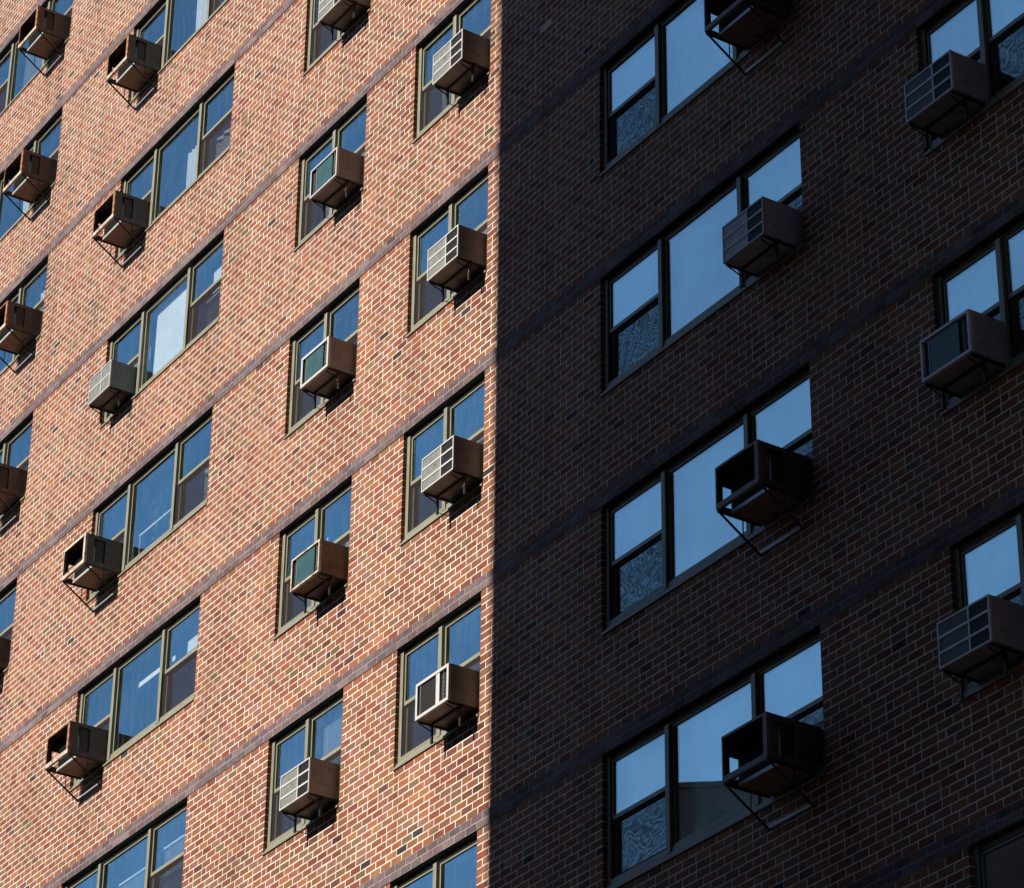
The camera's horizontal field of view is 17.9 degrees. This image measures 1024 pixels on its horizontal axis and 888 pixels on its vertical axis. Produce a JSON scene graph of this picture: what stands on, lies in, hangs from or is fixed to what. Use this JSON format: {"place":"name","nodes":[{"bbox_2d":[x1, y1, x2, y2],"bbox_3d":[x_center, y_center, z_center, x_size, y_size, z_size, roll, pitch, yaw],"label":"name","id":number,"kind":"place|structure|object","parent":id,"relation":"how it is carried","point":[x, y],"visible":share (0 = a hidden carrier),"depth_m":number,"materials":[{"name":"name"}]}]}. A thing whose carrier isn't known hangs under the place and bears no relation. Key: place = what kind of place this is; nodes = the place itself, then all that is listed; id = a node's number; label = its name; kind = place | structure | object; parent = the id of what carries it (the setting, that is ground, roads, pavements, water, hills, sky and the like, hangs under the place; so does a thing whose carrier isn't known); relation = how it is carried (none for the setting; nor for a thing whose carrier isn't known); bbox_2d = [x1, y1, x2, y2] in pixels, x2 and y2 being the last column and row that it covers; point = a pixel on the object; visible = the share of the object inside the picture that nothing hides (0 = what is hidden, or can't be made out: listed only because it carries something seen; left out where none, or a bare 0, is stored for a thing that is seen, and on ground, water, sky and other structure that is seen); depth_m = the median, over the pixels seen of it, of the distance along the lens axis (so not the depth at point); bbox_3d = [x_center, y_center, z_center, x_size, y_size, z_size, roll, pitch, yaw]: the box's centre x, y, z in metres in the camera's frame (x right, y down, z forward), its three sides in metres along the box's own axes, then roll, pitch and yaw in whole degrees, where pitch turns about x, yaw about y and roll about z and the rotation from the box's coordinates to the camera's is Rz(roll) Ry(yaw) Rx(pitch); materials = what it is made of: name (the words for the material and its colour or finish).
{"place":"outdoors","nodes":[
{"label":"outdoors","id":0,"kind":"place"},
{"bbox_2d":[307,537,328,607],"bbox_3d":[-2.200,1.595,36.471,0.016,1.040,0.503,18,-34,-28],"label":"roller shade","id":1,"kind":"object","parent":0,"point":[308,603],"visible":0.07,"depth_m":36.51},
{"bbox_2d":[0,0,1023,887],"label":"apartment building","id":2,"kind":"structure","parent":0,"point":[578,600],"depth_m":33.07,"materials":[{"name":"brick"}]},
{"bbox_2d":[0,637,11,689],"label":"air conditioner","id":3,"kind":"object","parent":2,"relation":"attached to","point":[5,645],"visible":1,"depth_m":43.43,"materials":[{"name":"metal"}]},
{"bbox_2d":[0,578,16,675],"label":"window","id":4,"kind":"structure","parent":2,"relation":"in","point":[8,592],"depth_m":44.12,"materials":[{"name":"paint"}]},
{"bbox_2d":[0,463,27,532],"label":"air conditioner","id":5,"kind":"object","parent":2,"relation":"attached to","point":[13,481],"visible":1,"depth_m":44.67,"materials":[{"name":"metal"}]},
{"bbox_2d":[0,411,33,520],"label":"window","id":6,"kind":"structure","parent":2,"relation":"in","point":[6,446],"depth_m":45.67,"materials":[{"name":"paint"}]},
{"bbox_2d":[0,300,42,372],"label":"air conditioner","id":7,"kind":"object","parent":2,"relation":"attached to","point":[20,327],"visible":1,"depth_m":45.96,"materials":[{"name":"metal"}]},
{"bbox_2d":[0,254,48,375],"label":"window","id":8,"kind":"structure","parent":2,"relation":"in","point":[20,294],"depth_m":46.96,"materials":[{"name":"paint"}]},
{"bbox_2d":[3,148,57,220],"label":"air conditioner","id":9,"kind":"object","parent":2,"relation":"attached to","point":[31,175],"visible":1,"depth_m":47.29,"materials":[{"name":"metal"}]},
{"bbox_2d":[0,106,62,241],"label":"window","id":10,"kind":"structure","parent":2,"relation":"in","point":[36,145],"depth_m":48.31,"materials":[{"name":"paint"}]},
{"bbox_2d":[23,54,42,87],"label":"venetian blind","id":11,"kind":"object","parent":2,"relation":"attached to","point":[31,70],"visible":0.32,"depth_m":50.08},
{"bbox_2d":[22,146,44,214],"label":"curtain","id":12,"kind":"object","parent":2,"relation":"hanging from","point":[25,205],"visible":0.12,"depth_m":48.51,"materials":[{"name":"fabric"}]},
{"bbox_2d":[0,0,72,115],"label":"window","id":13,"kind":"structure","parent":2,"relation":"in","point":[13,54],"depth_m":50.33,"materials":[{"name":"glass"}]},
{"bbox_2d":[40,291,44,310],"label":"curtain","id":14,"kind":"object","parent":2,"relation":"hanging from","point":[42,296],"visible":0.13,"depth_m":46.71,"materials":[{"name":"white fabric"}]},
{"bbox_2d":[18,5,70,76],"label":"air conditioner","id":15,"kind":"object","parent":2,"relation":"attached to","point":[45,32],"visible":1,"depth_m":48.58,"materials":[{"name":"metal"}]},
{"bbox_2d":[45,720,108,801],"bbox_3d":[-5.319,3.904,39.770,0.591,0.747,0.624,18,-34,-28],"label":"air conditioner","id":16,"kind":"object","parent":2,"relation":"attached to","point":[80,749],"visible":1,"depth_m":39.69,"materials":[{"name":"metal"}]},
{"bbox_2d":[62,532,123,612],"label":"air conditioner","id":17,"kind":"object","parent":2,"relation":"attached to","point":[95,561],"visible":1,"depth_m":40.98,"materials":[{"name":"beige metal"}]},
{"bbox_2d":[88,359,136,424],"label":"air conditioner","id":18,"kind":"object","parent":2,"relation":"attached to","point":[112,387],"visible":1,"depth_m":42.29,"materials":[{"name":"grey paint"}]},
{"bbox_2d":[92,190,150,267],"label":"air conditioner","id":19,"kind":"object","parent":2,"relation":"attached to","point":[122,218],"visible":1,"depth_m":43.56,"materials":[{"name":"metal"}]},
{"bbox_2d":[62,797,186,887],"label":"window","id":20,"kind":"structure","parent":2,"relation":"in","point":[151,832],"depth_m":37.98,"materials":[{"name":"paint"}]},
{"bbox_2d":[106,34,162,109],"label":"air conditioner","id":21,"kind":"object","parent":2,"relation":"attached to","point":[135,62],"visible":1,"depth_m":44.85,"materials":[{"name":"metal"}]},
{"bbox_2d":[69,595,200,791],"bbox_3d":[-4.536,3.079,39.436,0.176,1.384,3.249,18,-34,-28],"label":"window","id":22,"kind":"structure","parent":2,"relation":"in","point":[164,634],"depth_m":39.54,"materials":[{"name":"paint"}]},
{"bbox_2d":[119,859,159,887],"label":"venetian blind","id":23,"kind":"object","parent":2,"relation":"attached to","point":[136,880],"visible":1,"depth_m":38.27,"materials":[{"name":"white plastic"}]},
{"bbox_2d":[134,346,151,368],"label":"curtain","id":24,"kind":"object","parent":2,"relation":"hanging from","point":[150,358],"visible":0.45,"depth_m":42.63,"materials":[{"name":"blue fabric"}]},
{"bbox_2d":[84,406,212,604],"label":"window","id":25,"kind":"structure","parent":2,"relation":"in","point":[177,448],"depth_m":40.83,"materials":[{"name":"paint"}]},
{"bbox_2d":[138,654,176,687],"bbox_3d":[-4.326,2.776,39.603,0.016,0.070,0.981,18,-34,-28],"label":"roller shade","id":26,"kind":"object","parent":2,"relation":"attached to","point":[149,677],"visible":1,"depth_m":39.70,"materials":[{"name":"white fabric"}]},
{"bbox_2d":[138,499,183,554],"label":"window rail","id":27,"kind":"object","parent":2,"relation":"attached to","point":[154,523],"depth_m":40.91,"materials":[{"name":"white"}]},
{"bbox_2d":[99,230,223,428],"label":"window","id":28,"kind":"structure","parent":2,"relation":"in","point":[189,274],"depth_m":42.14,"materials":[{"name":"paint"}]},
{"bbox_2d":[153,286,186,374],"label":"roller shade","id":29,"kind":"object","parent":2,"relation":"on","point":[170,332],"visible":0.43,"depth_m":42.16,"materials":[{"name":"white fabric"}]},
{"bbox_2d":[162,834,184,887],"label":"venetian blind","id":30,"kind":"object","parent":2,"relation":"attached to","point":[172,877],"visible":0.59,"depth_m":37.50,"materials":[{"name":"white plastic"}]},
{"bbox_2d":[113,64,234,263],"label":"window","id":31,"kind":"structure","parent":2,"relation":"in","point":[156,156],"depth_m":43.42,"materials":[{"name":"paint"}]},
{"bbox_2d":[126,0,228,106],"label":"window","id":32,"kind":"structure","parent":2,"relation":"in","point":[169,6],"depth_m":45.12,"materials":[{"name":"glass"}]},
{"bbox_2d":[187,634,197,653],"bbox_3d":[-3.716,2.313,38.790,0.016,0.160,0.674,18,-34,-28],"label":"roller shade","id":33,"kind":"object","parent":2,"relation":"attached to","point":[192,643],"visible":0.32,"depth_m":38.94,"materials":[{"name":"white fabric"}]},
{"bbox_2d":[186,139,209,187],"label":"curtain","id":34,"kind":"object","parent":2,"relation":"hanging from","point":[191,164],"visible":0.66,"depth_m":43.20,"materials":[{"name":"white fabric"}]},
{"bbox_2d":[204,468,208,499],"bbox_3d":[-3.669,0.535,39.670,0.044,0.680,0.450,18,-34,-28],"label":"curtain","id":35,"kind":"object","parent":2,"relation":"hanging from","point":[206,482],"visible":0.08,"depth_m":39.84,"materials":[{"name":"grey fabric"}]},
{"bbox_2d":[195,0,219,31],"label":"curtain","id":36,"kind":"object","parent":2,"relation":"hanging from","point":[201,12],"visible":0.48,"depth_m":44.54,"materials":[{"name":"white fabric"}]},
{"bbox_2d":[206,291,219,325],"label":"venetian blind","id":37,"kind":"object","parent":2,"relation":"attached to","point":[214,314],"visible":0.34,"depth_m":41.23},
{"bbox_2d":[212,265,221,294],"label":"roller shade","id":38,"kind":"object","parent":2,"relation":"attached to","point":[217,273],"visible":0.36,"depth_m":41.51,"materials":[{"name":"white fabric"}]},
{"bbox_2d":[215,127,230,158],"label":"curtain","id":39,"kind":"object","parent":2,"relation":"hanging from","point":[223,142],"visible":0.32,"depth_m":42.59,"materials":[{"name":"white fabric"}]},
{"bbox_2d":[262,688,343,855],"bbox_3d":[-2.192,3.557,34.977,0.176,1.384,1.624,18,-34,-28],"label":"window","id":40,"kind":"structure","parent":2,"relation":"in","point":[309,723],"depth_m":35.25,"materials":[{"name":"paint"}]},
{"bbox_2d":[291,755,318,827],"bbox_3d":[-2.253,3.825,35.179,0.040,0.812,0.503,18,-34,-28],"label":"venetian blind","id":41,"kind":"object","parent":2,"relation":"attached to","point":[298,821],"visible":0.14,"depth_m":35.19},
{"bbox_2d":[279,757,339,834],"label":"air conditioner","id":42,"kind":"object","parent":2,"relation":"attached to","point":[309,788],"visible":1,"depth_m":34.19,"materials":[{"name":"paint"}]},
{"bbox_2d":[273,476,351,640],"bbox_3d":[-2.165,1.298,36.266,0.176,1.384,1.624,18,-34,-28],"label":"window","id":43,"kind":"structure","parent":2,"relation":"in","point":[318,513],"depth_m":36.56,"materials":[{"name":"paint"}]},
{"bbox_2d":[316,396,320,406],"bbox_3d":[-2.218,-0.505,37.786,0.046,0.650,0.359,18,-34,-28],"label":"curtain","id":44,"kind":"object","parent":2,"relation":"hanging from","point":[318,399],"visible":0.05,"depth_m":37.85,"materials":[{"name":"grey fabric"}]},
{"bbox_2d":[290,539,348,614],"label":"air conditioner","id":45,"kind":"object","parent":2,"relation":"attached to","point":[319,570],"visible":1,"depth_m":35.48,"materials":[{"name":"paint"}]},
{"bbox_2d":[283,278,359,439],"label":"window","id":46,"kind":"structure","parent":2,"relation":"in","point":[327,317],"depth_m":37.87,"materials":[{"name":"paint"}]},
{"bbox_2d":[300,336,356,410],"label":"air conditioner","id":47,"kind":"object","parent":2,"relation":"attached to","point":[326,361],"visible":1,"depth_m":36.77,"materials":[{"name":"paint"}]},
{"bbox_2d":[293,94,366,252],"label":"window","id":48,"kind":"structure","parent":2,"relation":"in","point":[334,136],"depth_m":39.18,"materials":[{"name":"paint"}]},
{"bbox_2d":[323,710,342,764],"bbox_3d":[-1.857,3.208,34.837,0.040,0.712,0.660,18,-34,-28],"label":"venetian blind","id":49,"kind":"object","parent":2,"relation":"attached to","point":[332,733],"visible":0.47,"depth_m":35.00,"materials":[{"name":"plastic"}]},
{"bbox_2d":[302,0,370,76],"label":"window","id":50,"kind":"structure","parent":2,"relation":"in","point":[314,26],"depth_m":40.56,"materials":[{"name":"paint"}]},
{"bbox_2d":[309,147,364,220],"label":"air conditioner","id":51,"kind":"object","parent":2,"relation":"attached to","point":[334,170],"visible":1,"depth_m":38.07,"materials":[{"name":"paint"}]},
{"bbox_2d":[318,0,370,42],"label":"air conditioner","id":52,"kind":"object","parent":2,"relation":"attached to","point":[343,16],"visible":1,"depth_m":39.42,"materials":[{"name":"paint"}]},
{"bbox_2d":[391,831,476,887],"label":"window","id":53,"kind":"structure","parent":2,"relation":"in","point":[437,865],"depth_m":31.95,"materials":[{"name":"paint"}]},
{"bbox_2d":[392,592,480,770],"bbox_3d":[-0.702,2.437,32.984,0.176,1.384,1.624,18,-34,-28],"label":"window","id":54,"kind":"structure","parent":2,"relation":"in","point":[441,630],"depth_m":33.26,"materials":[{"name":"paint"}]},
{"bbox_2d":[399,371,484,546],"bbox_3d":[-0.675,0.178,34.273,0.176,1.384,1.624,18,-34,-28],"label":"window","id":55,"kind":"structure","parent":2,"relation":"in","point":[446,412],"depth_m":34.58,"materials":[{"name":"paint"}]},
{"bbox_2d":[442,90,450,110],"bbox_3d":[-0.675,-3.952,36.992,0.045,0.680,0.503,18,-34,-28],"label":"curtain","id":56,"kind":"object","parent":2,"relation":"hanging from","point":[444,105],"visible":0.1,"depth_m":37.12,"materials":[{"name":"grey fabric"}]},
{"bbox_2d":[415,663,479,745],"bbox_3d":[-0.615,2.618,32.306,0.443,0.610,0.621,18,-34,-28],"label":"air conditioner","id":57,"kind":"object","parent":2,"relation":"attached to","point":[447,697],"visible":1,"depth_m":32.19,"materials":[{"name":"paint"}]},
{"bbox_2d":[406,166,488,337],"bbox_3d":[-0.648,-2.081,35.562,0.176,1.384,1.624,18,-34,-28],"label":"window","id":58,"kind":"structure","parent":2,"relation":"in","point":[450,211],"depth_m":35.89,"materials":[{"name":"paint"}]},
{"bbox_2d":[412,0,490,143],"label":"window","id":59,"kind":"structure","parent":2,"relation":"in","point":[456,20],"depth_m":37.28,"materials":[{"name":"paint"}]},
{"bbox_2d":[421,435,483,516],"bbox_3d":[-0.588,0.359,33.595,0.443,0.610,0.621,18,-34,-28],"label":"air conditioner","id":60,"kind":"object","parent":2,"relation":"attached to","point":[450,463],"visible":1,"depth_m":33.48,"materials":[{"name":"paint"}]},
{"bbox_2d":[427,224,486,304],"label":"air conditioner","id":61,"kind":"object","parent":2,"relation":"attached to","point":[454,251],"visible":1,"depth_m":34.77,"materials":[{"name":"paint"}]},
{"bbox_2d":[432,28,489,107],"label":"air conditioner","id":62,"kind":"object","parent":2,"relation":"attached to","point":[461,62],"visible":1,"depth_m":36.06,"materials":[{"name":"paint"}]},
{"bbox_2d":[469,661,479,671],"bbox_3d":[-0.349,2.291,32.694,0.040,0.312,0.587,18,-34,-28],"label":"venetian blind","id":63,"kind":"object","parent":2,"relation":"attached to","point":[476,666],"visible":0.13,"depth_m":32.73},
{"bbox_2d":[477,437,483,444],"bbox_3d":[-0.293,0.040,33.925,0.040,0.242,0.477,18,-34,-28],"label":"venetian blind","id":64,"kind":"object","parent":2,"relation":"attached to","point":[481,441],"visible":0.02,"depth_m":34.00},
{"bbox_2d":[599,0,794,177],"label":"window","id":65,"kind":"structure","parent":2,"relation":"in","point":[640,87],"depth_m":32.77,"materials":[{"name":"glass"}]},
{"bbox_2d":[675,483,729,541],"bbox_3d":[1.860,0.543,29.706,0.040,1.172,1.226,18,-34,-28],"label":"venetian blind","id":66,"kind":"object","parent":2,"relation":"attached to","point":[722,528],"visible":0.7,"depth_m":29.54,"materials":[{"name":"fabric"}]},
{"bbox_2d":[600,122,804,397],"bbox_3d":[1.824,-1.699,30.931,0.176,1.384,3.249,18,-34,-28],"label":"window","id":67,"kind":"structure","parent":2,"relation":"in","point":[641,306],"depth_m":31.34,"materials":[{"name":"glass"}]},
{"bbox_2d":[671,190,735,330],"bbox_3d":[1.887,-1.716,30.995,0.040,1.172,1.226,18,-34,-28],"label":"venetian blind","id":68,"kind":"object","parent":2,"relation":"attached to","point":[703,291],"visible":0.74,"depth_m":31.08,"materials":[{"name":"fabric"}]},
{"bbox_2d":[600,362,814,635],"bbox_3d":[1.798,0.560,29.642,0.176,1.384,3.249,18,-34,-28],"label":"window","id":69,"kind":"structure","parent":2,"relation":"in","point":[646,559],"depth_m":29.92,"materials":[{"name":"glass"}]},
{"bbox_2d":[603,625,825,887],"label":"window","id":70,"kind":"structure","parent":2,"relation":"in","point":[675,799],"depth_m":28.59,"materials":[{"name":"glass"}]},
{"bbox_2d":[716,191,738,299],"bbox_3d":[2.083,-1.851,30.696,0.018,1.250,0.466,18,-34,-28],"label":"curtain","id":71,"kind":"object","parent":2,"relation":"hanging from","point":[727,277],"visible":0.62,"depth_m":30.85,"materials":[{"name":"blue fabric"}]},
{"bbox_2d":[704,0,791,75],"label":"air conditioner","id":72,"kind":"object","parent":2,"relation":"attached to","point":[745,25],"visible":1,"depth_m":30.93,"materials":[{"name":"grey paint"}]},
{"bbox_2d":[722,196,801,290],"bbox_3d":[2.295,-1.807,29.740,0.443,0.610,0.621,18,-34,-28],"label":"air conditioner","id":73,"kind":"object","parent":2,"relation":"attached to","point":[760,235],"visible":1,"depth_m":29.63,"materials":[{"name":"paint"}]},
{"bbox_2d":[715,439,811,556],"bbox_3d":[2.205,0.490,28.383,0.591,0.747,0.624,18,-34,-28],"label":"air conditioner","id":74,"kind":"object","parent":2,"relation":"attached to","point":[765,483],"visible":1,"depth_m":28.33,"materials":[{"name":"grey paint"}]},
{"bbox_2d":[721,711,822,830],"bbox_3d":[2.179,2.749,27.094,0.591,0.747,0.624,18,-34,-28],"label":"air conditioner","id":75,"kind":"object","parent":2,"relation":"attached to","point":[774,755],"visible":1,"depth_m":27.04,"materials":[{"name":"grey paint"}]},
{"bbox_2d":[904,50,985,152],"bbox_3d":[3.743,-2.907,27.811,0.443,0.610,0.621,18,-34,-28],"label":"air conditioner","id":76,"kind":"object","parent":2,"relation":"attached to","point":[945,93],"visible":1,"depth_m":27.71,"materials":[{"name":"paint"}]},
{"bbox_2d":[919,309,1005,413],"bbox_3d":[3.716,-0.648,26.522,0.443,0.610,0.621,18,-34,-28],"label":"air conditioner","id":77,"kind":"object","parent":2,"relation":"attached to","point":[962,353],"visible":1,"depth_m":26.42,"materials":[{"name":"paint"}]},
{"bbox_2d":[916,0,1023,157],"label":"window","id":78,"kind":"structure","parent":2,"relation":"in","point":[1000,27],"depth_m":27.90,"materials":[{"name":"glass"}]},
{"bbox_2d":[932,212,1023,416],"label":"window","id":79,"kind":"structure","parent":2,"relation":"in","point":[981,280],"depth_m":26.85,"materials":[{"name":"paint"}]},
{"bbox_2d":[936,594,1023,701],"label":"air conditioner","id":80,"kind":"object","parent":2,"relation":"attached to","point":[980,639],"visible":1,"depth_m":25.13,"materials":[{"name":"paint"}]},
{"bbox_2d":[950,503,1023,701],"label":"window","id":81,"kind":"structure","parent":2,"relation":"in","point":[990,560],"depth_m":25.78,"materials":[{"name":"glass"}]},
{"bbox_2d":[969,819,1023,887],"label":"window","id":82,"kind":"structure","parent":2,"relation":"in","point":[996,850],"depth_m":24.73,"materials":[{"name":"glass"}]},
{"bbox_2d":[1013,267,1023,289],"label":"venetian blind","id":83,"kind":"object","parent":2,"relation":"attached to","point":[1019,277],"visible":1,"depth_m":26.71,"materials":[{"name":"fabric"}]}
]}

